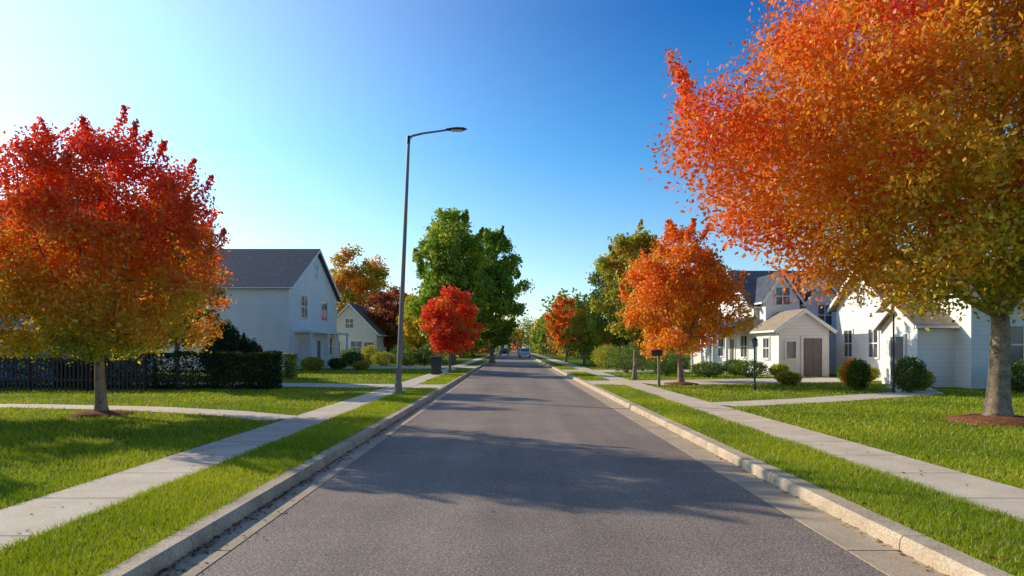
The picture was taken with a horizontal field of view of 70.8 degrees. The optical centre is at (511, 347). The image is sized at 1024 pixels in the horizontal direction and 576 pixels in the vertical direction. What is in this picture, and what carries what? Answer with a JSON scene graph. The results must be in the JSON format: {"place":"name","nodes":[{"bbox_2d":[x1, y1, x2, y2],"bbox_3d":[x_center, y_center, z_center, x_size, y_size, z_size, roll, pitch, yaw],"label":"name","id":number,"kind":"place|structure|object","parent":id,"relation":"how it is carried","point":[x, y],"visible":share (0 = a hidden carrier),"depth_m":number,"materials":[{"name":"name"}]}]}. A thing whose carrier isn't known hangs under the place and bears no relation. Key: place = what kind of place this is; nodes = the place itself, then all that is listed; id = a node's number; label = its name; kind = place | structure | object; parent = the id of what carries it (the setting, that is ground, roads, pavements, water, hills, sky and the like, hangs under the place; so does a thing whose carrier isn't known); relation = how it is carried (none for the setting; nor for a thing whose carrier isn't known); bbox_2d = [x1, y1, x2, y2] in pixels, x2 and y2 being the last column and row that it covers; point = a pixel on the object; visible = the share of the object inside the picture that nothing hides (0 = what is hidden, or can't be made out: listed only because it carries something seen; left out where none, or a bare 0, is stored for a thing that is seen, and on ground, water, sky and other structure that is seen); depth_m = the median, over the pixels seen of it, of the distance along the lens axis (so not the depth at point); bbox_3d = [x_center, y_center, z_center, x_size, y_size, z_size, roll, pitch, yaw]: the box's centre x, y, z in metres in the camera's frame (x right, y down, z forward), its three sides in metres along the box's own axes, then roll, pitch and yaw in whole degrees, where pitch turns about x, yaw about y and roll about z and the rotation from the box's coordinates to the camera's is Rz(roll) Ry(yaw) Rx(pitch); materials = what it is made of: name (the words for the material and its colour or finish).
{"place":"outdoors","nodes":[
{"label":"outdoors","id":0,"kind":"place"},
{"bbox_2d":[0,404,294,420],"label":"garden path","id":1,"kind":"structure","parent":0,"point":[253,415],"depth_m":17.97,"materials":[{"name":"concrete"}]},
{"bbox_2d":[21,382,394,387],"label":"driveway","id":2,"kind":"structure","parent":0,"point":[331,385],"depth_m":30.50,"materials":[{"name":"concrete"}]},
{"bbox_2d":[0,352,498,549],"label":"sidewalk","id":3,"kind":"structure","parent":0,"point":[18,520],"depth_m":8.82,"materials":[{"name":"concrete"}]},
{"bbox_2d":[430,356,442,373],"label":"wheelie bin","id":4,"kind":"object","parent":3,"relation":"on","point":[436,362],"visible":0.96,"depth_m":41.03,"materials":[{"name":"plastic"}]},
{"bbox_2d":[321,366,448,368],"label":"driveway","id":5,"kind":"structure","parent":0,"point":[394,367],"depth_m":56.04,"materials":[{"name":"concrete"}]},
{"bbox_2d":[0,0,1022,347],"label":"sky","id":6,"kind":"structure","parent":0,"point":[301,114],"materials":[{"name":"blue"}]},
{"bbox_2d":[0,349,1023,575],"bbox_3d":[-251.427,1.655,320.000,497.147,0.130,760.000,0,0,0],"label":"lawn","id":7,"kind":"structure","parent":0,"point":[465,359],"depth_m":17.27,"materials":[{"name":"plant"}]},
{"bbox_2d":[1,357,80,388],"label":"hedge","id":8,"kind":"object","parent":7,"relation":"on","point":[43,373],"visible":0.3,"depth_m":27.70,"materials":[{"name":"green plant"}]},
{"bbox_2d":[0,353,146,390],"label":"picket fence","id":9,"kind":"object","parent":7,"relation":"on","point":[30,380],"visible":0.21,"depth_m":26.20,"materials":[{"name":"metal"}]},
{"bbox_2d":[0,259,151,378],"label":"walls","id":10,"kind":"structure","parent":7,"relation":"on","point":[20,321],"depth_m":33.50,"materials":[{"name":"grey"}]},
{"bbox_2d":[66,410,133,417],"bbox_3d":[-9.557,1.548,16.809,1.508,0.156,1.535,0,0,0],"label":"mulch bed","id":11,"kind":"object","parent":7,"relation":"on","point":[110,413],"visible":0.74,"depth_m":16.45,"materials":[{"name":"soil"}]},
{"bbox_2d":[0,105,237,411],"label":"red maple tree","id":12,"kind":"object","parent":7,"relation":"on","point":[108,244],"visible":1,"depth_m":15.62,"materials":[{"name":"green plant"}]},
{"bbox_2d":[122,195,197,384],"bbox_3d":[-14.515,-2.293,28.934,4.023,7.828,3.792,0,0,-25],"label":"green maple tree","id":13,"kind":"object","parent":7,"relation":"on","point":[176,338],"visible":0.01,"depth_m":28.94,"materials":[{"name":"green plant"}]},
{"bbox_2d":[79,350,283,389],"bbox_3d":[-12.601,0.865,27.596,7.307,1.539,1.543,0,0,0],"label":"hedge","id":14,"kind":"object","parent":7,"relation":"on","point":[267,363],"visible":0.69,"depth_m":27.03,"materials":[{"name":"green plant"}]},
{"bbox_2d":[149,193,231,380],"bbox_3d":[-15.889,-3.069,34.488,4.369,9.388,4.073,0,0,19],"label":"green maple tree","id":15,"kind":"object","parent":7,"relation":"on","point":[176,347],"visible":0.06,"depth_m":34.39,"materials":[{"name":"green plant"}]},
{"bbox_2d":[201,319,243,384],"bbox_3d":[-12.218,0.178,30.383,1.756,2.872,1.776,0,0,0],"label":"evergreen shrub","id":16,"kind":"object","parent":7,"relation":"on","point":[232,336],"visible":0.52,"depth_m":30.09,"materials":[{"name":"green plant"}]},
{"bbox_2d":[157,256,336,369],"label":"walls","id":17,"kind":"structure","parent":7,"relation":"on","point":[260,315],"depth_m":50.00,"materials":[{"name":"white"}]},
{"bbox_2d":[207,249,340,301],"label":"roof","id":18,"kind":"structure","parent":17,"relation":"on","point":[267,267],"depth_m":53.40,"materials":[{"name":"grey"}]},
{"bbox_2d":[292,249,341,301],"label":"barge boards","id":19,"kind":"object","parent":18,"relation":"attached to","point":[305,270],"visible":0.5,"depth_m":55.70,"materials":[{"name":"wood"}]},
{"bbox_2d":[287,289,289,352],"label":"corner board","id":20,"kind":"object","parent":17,"relation":"attached to","point":[288,320],"visible":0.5,"depth_m":49.94,"materials":[{"name":"wood"}]},
{"bbox_2d":[297,337,309,368],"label":"garage door","id":21,"kind":"structure","parent":17,"relation":"attached to","point":[303,347],"depth_m":53.12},
{"bbox_2d":[300,294,307,318],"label":"window","id":22,"kind":"structure","parent":17,"relation":"attached to","point":[303,306],"depth_m":53.46,"materials":[{"name":"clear glass"}]},
{"bbox_2d":[320,299,327,321],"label":"window","id":23,"kind":"structure","parent":17,"relation":"attached to","point":[323,310],"depth_m":59.13,"materials":[{"name":"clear glass"}]},
{"bbox_2d":[236,337,263,383],"bbox_3d":[-11.218,0.589,30.791,1.334,2.060,1.319,0,0,0],"label":"evergreen shrub","id":24,"kind":"object","parent":7,"relation":"on","point":[249,347],"visible":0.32,"depth_m":30.59,"materials":[{"name":"green plant"}]},
{"bbox_2d":[225,353,297,378],"bbox_3d":[-12.899,0.919,36.891,3.509,1.416,1.823,0,0,0],"label":"hedge","id":25,"kind":"object","parent":7,"relation":"on","point":[289,370],"visible":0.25,"depth_m":36.61,"materials":[{"name":"green plant"}]},
{"bbox_2d":[299,356,324,370],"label":"shrub","id":26,"kind":"object","parent":7,"relation":"on","point":[311,363],"visible":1,"depth_m":48.64,"materials":[{"name":"green plant"}]},
{"bbox_2d":[294,330,348,366],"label":"porch","id":27,"kind":"object","parent":7,"relation":"on","point":[312,332],"visible":0.84,"depth_m":56.13,"materials":[{"name":"wood"}]},
{"bbox_2d":[327,358,347,368],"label":"shrub","id":28,"kind":"object","parent":7,"relation":"on","point":[336,363],"visible":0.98,"depth_m":51.62,"materials":[{"name":"green plant"}]},
{"bbox_2d":[340,352,365,364],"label":"shrub","id":29,"kind":"object","parent":7,"relation":"on","point":[357,357],"visible":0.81,"depth_m":61.15,"materials":[{"name":"green plant"}]},
{"bbox_2d":[352,361,370,369],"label":"shrub","id":30,"kind":"object","parent":7,"relation":"on","point":[361,365],"visible":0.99,"depth_m":50.19,"materials":[{"name":"green plant"}]},
{"bbox_2d":[329,243,395,315],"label":"orange oak tree","id":31,"kind":"object","parent":7,"relation":"on","point":[356,280],"visible":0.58,"depth_m":90.31,"materials":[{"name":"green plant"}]},
{"bbox_2d":[337,303,392,361],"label":"cottage","id":32,"kind":"structure","parent":7,"relation":"on","point":[359,325],"depth_m":74.00,"materials":[{"name":"beige"}]},
{"bbox_2d":[350,340,362,351],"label":"window","id":33,"kind":"structure","parent":32,"relation":"in","point":[354,344],"depth_m":73.99,"materials":[{"name":"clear glass"}]},
{"bbox_2d":[360,344,378,364],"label":"shrub","id":34,"kind":"object","parent":7,"relation":"on","point":[369,349],"visible":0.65,"depth_m":65.70,"materials":[{"name":"green plant"}]},
{"bbox_2d":[369,351,394,365],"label":"shrub","id":35,"kind":"object","parent":7,"relation":"on","point":[384,356],"visible":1,"depth_m":61.67,"materials":[{"name":"green plant"}]},
{"bbox_2d":[364,286,421,361],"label":"dark plum tree","id":36,"kind":"object","parent":7,"relation":"on","point":[388,312],"visible":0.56,"depth_m":78.47,"materials":[{"name":"red plant"}]},
{"bbox_2d":[394,350,420,365],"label":"shrub","id":37,"kind":"object","parent":7,"relation":"on","point":[412,357],"visible":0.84,"depth_m":60.12,"materials":[{"name":"green plant"}]},
{"bbox_2d":[396,288,433,356],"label":"yellowing maple tree","id":38,"kind":"object","parent":7,"relation":"on","point":[409,330],"visible":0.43,"depth_m":71.07,"materials":[{"name":"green plant"}]},
{"bbox_2d":[416,346,434,365],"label":"shrub","id":39,"kind":"object","parent":7,"relation":"on","point":[426,358],"visible":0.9,"depth_m":60.74,"materials":[{"name":"green plant"}]},
{"bbox_2d":[392,127,466,393],"bbox_3d":[-2.794,-2.923,24.400,2.527,9.055,0.399,0,0,0],"label":"street lamp","id":40,"kind":"object","parent":7,"relation":"on","point":[398,387],"visible":0.95,"depth_m":24.34,"materials":[{"name":"metal"}]},
{"bbox_2d":[404,207,498,363],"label":"green oak tree","id":41,"kind":"object","parent":7,"relation":"on","point":[451,243],"visible":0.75,"depth_m":66.22,"materials":[{"name":"green plant"}]},
{"bbox_2d":[418,284,485,371],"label":"red maple tree","id":42,"kind":"object","parent":7,"relation":"on","point":[438,312],"visible":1,"depth_m":44.26,"materials":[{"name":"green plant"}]},
{"bbox_2d":[467,225,534,362],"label":"green oak tree","id":43,"kind":"object","parent":7,"relation":"on","point":[497,331],"visible":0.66,"depth_m":71.55,"materials":[{"name":"green plant"}]},
{"bbox_2d":[196,351,887,575],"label":"road","id":44,"kind":"structure","parent":0,"point":[561,474],"depth_m":7.54,"materials":[{"name":"asphalt"}]},
{"bbox_2d":[155,354,501,575],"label":"gutter","id":45,"kind":"object","parent":44,"relation":"on","point":[248,529],"visible":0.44,"depth_m":7.56,"materials":[{"name":"concrete"}]},
{"bbox_2d":[1,392,1023,575],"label":"fallen leaves","id":46,"kind":"object","parent":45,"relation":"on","point":[275,499],"visible":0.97,"depth_m":7.33,"materials":[{"name":"orange plant"}]},
{"bbox_2d":[527,356,944,575],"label":"gutter","id":47,"kind":"object","parent":44,"relation":"on","point":[886,559],"depth_m":7.54,"materials":[{"name":"concrete"}]},
{"bbox_2d":[596,370,728,371],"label":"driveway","id":48,"kind":"structure","parent":0,"point":[630,371],"depth_m":46.82,"materials":[{"name":"concrete"}]},
{"bbox_2d":[693,333,711,363],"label":"walls","id":49,"kind":"structure","parent":0,"point":[706,353],"depth_m":63.26,"materials":[{"name":"beige"}]},
{"bbox_2d":[691,337,727,373],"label":"porch posts","id":50,"kind":"object","parent":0,"point":[713,352],"visible":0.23,"depth_m":45.93,"materials":[{"name":"wood"}]},
{"bbox_2d":[632,377,880,384],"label":"driveway","id":51,"kind":"structure","parent":0,"point":[750,381],"depth_m":33.17,"materials":[{"name":"concrete"}]},
{"bbox_2d":[530,349,1023,575],"bbox_3d":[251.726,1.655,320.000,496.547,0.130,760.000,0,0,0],"label":"lawn","id":52,"kind":"structure","parent":0,"point":[575,361],"depth_m":18.38,"materials":[{"name":"plant"}]},
{"bbox_2d":[543,296,584,361],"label":"orange maple tree","id":53,"kind":"object","parent":52,"relation":"on","point":[559,323],"visible":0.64,"depth_m":75.60,"materials":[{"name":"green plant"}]},
{"bbox_2d":[559,303,603,364],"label":"yellowing maple tree","id":54,"kind":"object","parent":52,"relation":"on","point":[575,330],"visible":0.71,"depth_m":63.37,"materials":[{"name":"green plant"}]},
{"bbox_2d":[579,342,609,366],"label":"shrub","id":55,"kind":"object","parent":52,"relation":"on","point":[589,350],"visible":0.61,"depth_m":57.81,"materials":[{"name":"green plant"}]},
{"bbox_2d":[590,343,624,368],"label":"shrub","id":56,"kind":"object","parent":52,"relation":"on","point":[605,364],"visible":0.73,"depth_m":51.85,"materials":[{"name":"green plant"}]},
{"bbox_2d":[580,254,641,365],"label":"yellowing maple tree","id":57,"kind":"object","parent":52,"relation":"on","point":[599,323],"visible":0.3,"depth_m":57.03,"materials":[{"name":"green plant"}]},
{"bbox_2d":[604,343,645,372],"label":"shrub","id":58,"kind":"object","parent":52,"relation":"on","point":[623,365],"visible":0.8,"depth_m":43.87,"materials":[{"name":"green plant"}]},
{"bbox_2d":[585,218,667,379],"bbox_3d":[6.096,-2.413,35.562,4.199,8.080,4.251,0,0,-31],"label":"yellowing maple tree","id":59,"kind":"object","parent":52,"relation":"on","point":[629,245],"visible":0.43,"depth_m":35.00,"materials":[{"name":"green plant"}]},
{"bbox_2d":[620,346,656,371],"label":"shrub","id":60,"kind":"object","parent":52,"relation":"on","point":[643,366],"visible":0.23,"depth_m":46.76,"materials":[{"name":"green plant"}]},
{"bbox_2d":[651,350,661,385],"bbox_3d":[5.810,0.850,28.890,0.420,1.540,0.220,0,0,0],"label":"mailbox","id":61,"kind":"object","parent":52,"relation":"on","point":[658,353],"visible":0.91,"depth_m":28.85,"materials":[{"name":"black metal"}]},
{"bbox_2d":[648,357,685,375],"bbox_3d":[8.600,1.070,39.973,2.163,1.104,2.226,0,0,0],"label":"shrub","id":62,"kind":"object","parent":52,"relation":"on","point":[668,364],"visible":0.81,"depth_m":39.74,"materials":[{"name":"green plant"}]},
{"bbox_2d":[654,353,689,372],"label":"shrub","id":63,"kind":"object","parent":52,"relation":"on","point":[672,355],"visible":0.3,"depth_m":43.86,"materials":[{"name":"green plant"}]},
{"bbox_2d":[664,382,697,384],"bbox_3d":[7.246,1.548,30.710,1.609,0.157,1.637,0,0,0],"label":"mulch bed","id":64,"kind":"object","parent":52,"relation":"on","point":[678,383],"visible":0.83,"depth_m":30.27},
{"bbox_2d":[616,218,761,381],"bbox_3d":[7.226,-2.005,30.689,5.679,7.268,5.394,0,0,-20],"label":"orange maple tree","id":65,"kind":"object","parent":64,"relation":"on","point":[670,290],"visible":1,"depth_m":29.66,"materials":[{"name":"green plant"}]},
{"bbox_2d":[687,360,727,376],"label":"shrub","id":66,"kind":"object","parent":52,"relation":"on","point":[713,371],"visible":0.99,"depth_m":38.16,"materials":[{"name":"green plant"}]},
{"bbox_2d":[721,358,750,374],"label":"shrub","id":67,"kind":"object","parent":52,"relation":"on","point":[727,362],"visible":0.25,"depth_m":40.81,"materials":[{"name":"green plant"}]},
{"bbox_2d":[715,292,758,371],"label":"walls","id":68,"kind":"structure","parent":52,"relation":"on","point":[750,350],"depth_m":46.21,"materials":[{"name":"white"}]},
{"bbox_2d":[729,337,735,366],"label":"front door","id":69,"kind":"structure","parent":68,"relation":"attached to","point":[732,348],"depth_m":47.58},
{"bbox_2d":[740,334,747,358],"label":"window","id":70,"kind":"structure","parent":68,"relation":"attached to","point":[743,345],"depth_m":45.15,"materials":[{"name":"clear glass"}]},
{"bbox_2d":[755,271,802,304],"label":"roof bay","id":71,"kind":"object","parent":68,"relation":"on","point":[765,284],"visible":0.4,"depth_m":43.41,"materials":[{"name":"grey"}]},
{"bbox_2d":[716,271,845,308],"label":"roof","id":72,"kind":"structure","parent":68,"relation":"on","point":[751,283],"depth_m":46.51,"materials":[{"name":"grey"}]},
{"bbox_2d":[727,359,770,376],"bbox_3d":[12.482,1.121,37.975,2.196,1.005,2.124,0,0,0],"label":"shrub","id":73,"kind":"object","parent":52,"relation":"on","point":[738,367],"visible":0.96,"depth_m":37.67,"materials":[{"name":"green plant"}]},
{"bbox_2d":[752,337,757,389],"bbox_3d":[9.000,0.620,26.700,0.249,1.960,0.253,0,0,0],"label":"garden lamp post","id":74,"kind":"object","parent":52,"relation":"on","point":[754,341],"visible":0.95,"depth_m":26.67,"materials":[{"name":"metal"}]},
{"bbox_2d":[768,363,789,376],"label":"shrub","id":75,"kind":"object","parent":52,"relation":"on","point":[776,369],"visible":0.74,"depth_m":37.48,"materials":[{"name":"green plant"}]},
{"bbox_2d":[759,275,799,324],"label":"dormer wall","id":76,"kind":"structure","parent":52,"relation":"on","point":[768,310],"depth_m":42.30,"materials":[{"name":"white"}]},
{"bbox_2d":[774,286,791,305],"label":"window","id":77,"kind":"structure","parent":76,"relation":"attached to","point":[779,298],"depth_m":42.28,"materials":[{"name":"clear glass"}]},
{"bbox_2d":[774,371,801,384],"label":"shrub","id":78,"kind":"object","parent":52,"relation":"on","point":[788,377],"visible":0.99,"depth_m":29.95,"materials":[{"name":"green plant"}]},
{"bbox_2d":[756,313,828,376],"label":"garage wall","id":79,"kind":"structure","parent":52,"relation":"on","point":[805,324],"depth_m":38.60,"materials":[{"name":"white"}]},
{"bbox_2d":[762,336,769,359],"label":"window","id":80,"kind":"structure","parent":79,"relation":"attached to","point":[766,348],"depth_m":40.38,"materials":[{"name":"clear glass"}]},
{"bbox_2d":[784,340,797,359],"bbox_3d":[14.950,0.150,38.553,0.700,1.100,0.087,0,0,0],"label":"window","id":81,"kind":"structure","parent":79,"relation":"attached to","point":[790,349],"depth_m":38.58,"materials":[{"name":"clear glass"}]},
{"bbox_2d":[750,308,835,333],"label":"roof garage","id":82,"kind":"structure","parent":79,"relation":"on","point":[776,321],"depth_m":40.00,"materials":[{"name":"beige"}]},
{"bbox_2d":[750,309,835,334],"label":"roof trim","id":83,"kind":"structure","parent":82,"relation":"attached to","point":[815,317],"depth_m":38.31,"materials":[{"name":"wood"}]},
{"bbox_2d":[801,336,823,376],"bbox_3d":[16.100,0.485,38.562,1.240,2.170,0.069,0,0,0],"label":"garage door","id":84,"kind":"structure","parent":79,"relation":"attached to","point":[812,356],"depth_m":38.55,"materials":[{"name":"wood"}]},
{"bbox_2d":[802,283,835,373],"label":"house wall","id":85,"kind":"structure","parent":52,"relation":"on","point":[811,307],"depth_m":42.60,"materials":[{"name":"white"}]},
{"bbox_2d":[800,278,834,306],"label":"roof bay","id":86,"kind":"object","parent":85,"relation":"attached to","point":[808,294],"visible":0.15,"depth_m":43.23,"materials":[{"name":"grey"}]},
{"bbox_2d":[816,303,833,326],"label":"window","id":87,"kind":"structure","parent":85,"relation":"attached to","point":[824,315],"depth_m":42.58,"materials":[{"name":"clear glass"}]},
{"bbox_2d":[639,0,1023,415],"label":"maple tree","id":88,"kind":"object","parent":52,"relation":"on","point":[916,147],"visible":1,"depth_m":14.14,"materials":[{"name":"orange plant"}]},
{"bbox_2d":[839,358,858,386],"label":"shrub","id":89,"kind":"object","parent":52,"relation":"on","point":[844,368],"visible":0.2,"depth_m":28.53,"materials":[{"name":"orange plant"}]},
{"bbox_2d":[844,358,871,390],"bbox_3d":[12.608,0.978,26.190,0.944,1.268,0.933,0,0,0],"label":"shrub","id":90,"kind":"object","parent":52,"relation":"on","point":[859,368],"visible":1,"depth_m":26.02,"materials":[{"name":"green plant"}]},
{"bbox_2d":[836,281,882,378],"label":"walls","id":91,"kind":"structure","parent":52,"relation":"on","point":[859,320],"depth_m":37.93,"materials":[{"name":"white"}]},
{"bbox_2d":[843,328,853,357],"bbox_3d":[18.154,-0.200,38.900,0.087,1.600,1.100,0,0,0],"label":"window","id":92,"kind":"structure","parent":91,"relation":"attached to","point":[848,343],"depth_m":38.88,"materials":[{"name":"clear glass"}]},
{"bbox_2d":[829,268,891,311],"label":"roof","id":93,"kind":"structure","parent":91,"relation":"on","point":[833,308],"depth_m":39.51,"materials":[{"name":"beige"}]},
{"bbox_2d":[867,327,879,358],"bbox_3d":[18.154,-0.200,36.200,0.087,1.600,1.100,0,0,0],"label":"window","id":94,"kind":"structure","parent":91,"relation":"attached to","point":[873,344],"depth_m":36.17,"materials":[{"name":"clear glass"}]},
{"bbox_2d":[905,369,935,390],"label":"shrub","id":95,"kind":"object","parent":52,"relation":"on","point":[929,383],"visible":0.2,"depth_m":26.09,"materials":[{"name":"green plant"}]},
{"bbox_2d":[871,273,1023,388],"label":"white bungalow","id":96,"kind":"object","parent":52,"relation":"on","point":[949,353],"visible":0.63,"depth_m":28.60,"materials":[{"name":"wood"}]},
{"bbox_2d":[889,334,905,383],"bbox_3d":[16.063,0.510,30.000,0.069,2.120,1.240,0,0,0],"label":"front door","id":97,"kind":"structure","parent":96,"relation":"in","point":[900,339],"depth_m":30.09,"materials":[{"name":"wood"}]},
{"bbox_2d":[1010,324,1023,362],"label":"window","id":98,"kind":"structure","parent":96,"relation":"in","point":[1017,335],"depth_m":27.58,"materials":[{"name":"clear glass"}]},
{"bbox_2d":[945,413,1023,427],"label":"mulch bed","id":99,"kind":"object","parent":52,"relation":"on","point":[1002,421],"visible":0.76,"depth_m":14.77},
{"bbox_2d":[1011,359,1023,392],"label":"shrub","id":100,"kind":"object","parent":52,"relation":"on","point":[1017,384],"visible":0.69,"depth_m":24.77,"materials":[{"name":"green plant"}]},
{"bbox_2d":[531,353,1023,521],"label":"sidewalk","id":101,"kind":"structure","parent":0,"point":[1000,496],"depth_m":10.26,"materials":[{"name":"concrete"}]},
{"bbox_2d":[711,386,943,406],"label":"garden path","id":102,"kind":"structure","parent":0,"point":[928,391],"depth_m":22.18,"materials":[{"name":"concrete"}]},
{"bbox_2d":[891,301,895,392],"bbox_3d":[13.250,-0.080,25.000,0.249,3.360,0.253,0,0,0],"label":"garden lamp post","id":103,"kind":"object","parent":102,"relation":"on","point":[893,385],"visible":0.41,"depth_m":24.97,"materials":[{"name":"metal"}]},
{"bbox_2d":[891,355,929,392],"bbox_3d":[13.894,0.933,25.184,1.196,1.357,1.240,0,0,0],"label":"shrub","id":104,"kind":"object","parent":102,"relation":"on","point":[914,380],"visible":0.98,"depth_m":25.00,"materials":[{"name":"green plant"}]},
{"label":"ground","id":105,"kind":"structure","parent":0,"visible":0},
{"bbox_2d":[98,354,499,575],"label":"curb","id":106,"kind":"structure","parent":105,"relation":"on","point":[165,553],"depth_m":7.11,"materials":[{"name":"concrete"}]},
{"bbox_2d":[389,287,690,357],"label":"distant trees","id":107,"kind":"object","parent":105,"relation":"on","point":[538,339],"visible":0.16,"depth_m":152.38,"materials":[{"name":"green plant"}]},
{"bbox_2d":[531,356,1013,575],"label":"curb","id":108,"kind":"structure","parent":105,"relation":"on","point":[942,558],"depth_m":7.14,"materials":[{"name":"concrete"}]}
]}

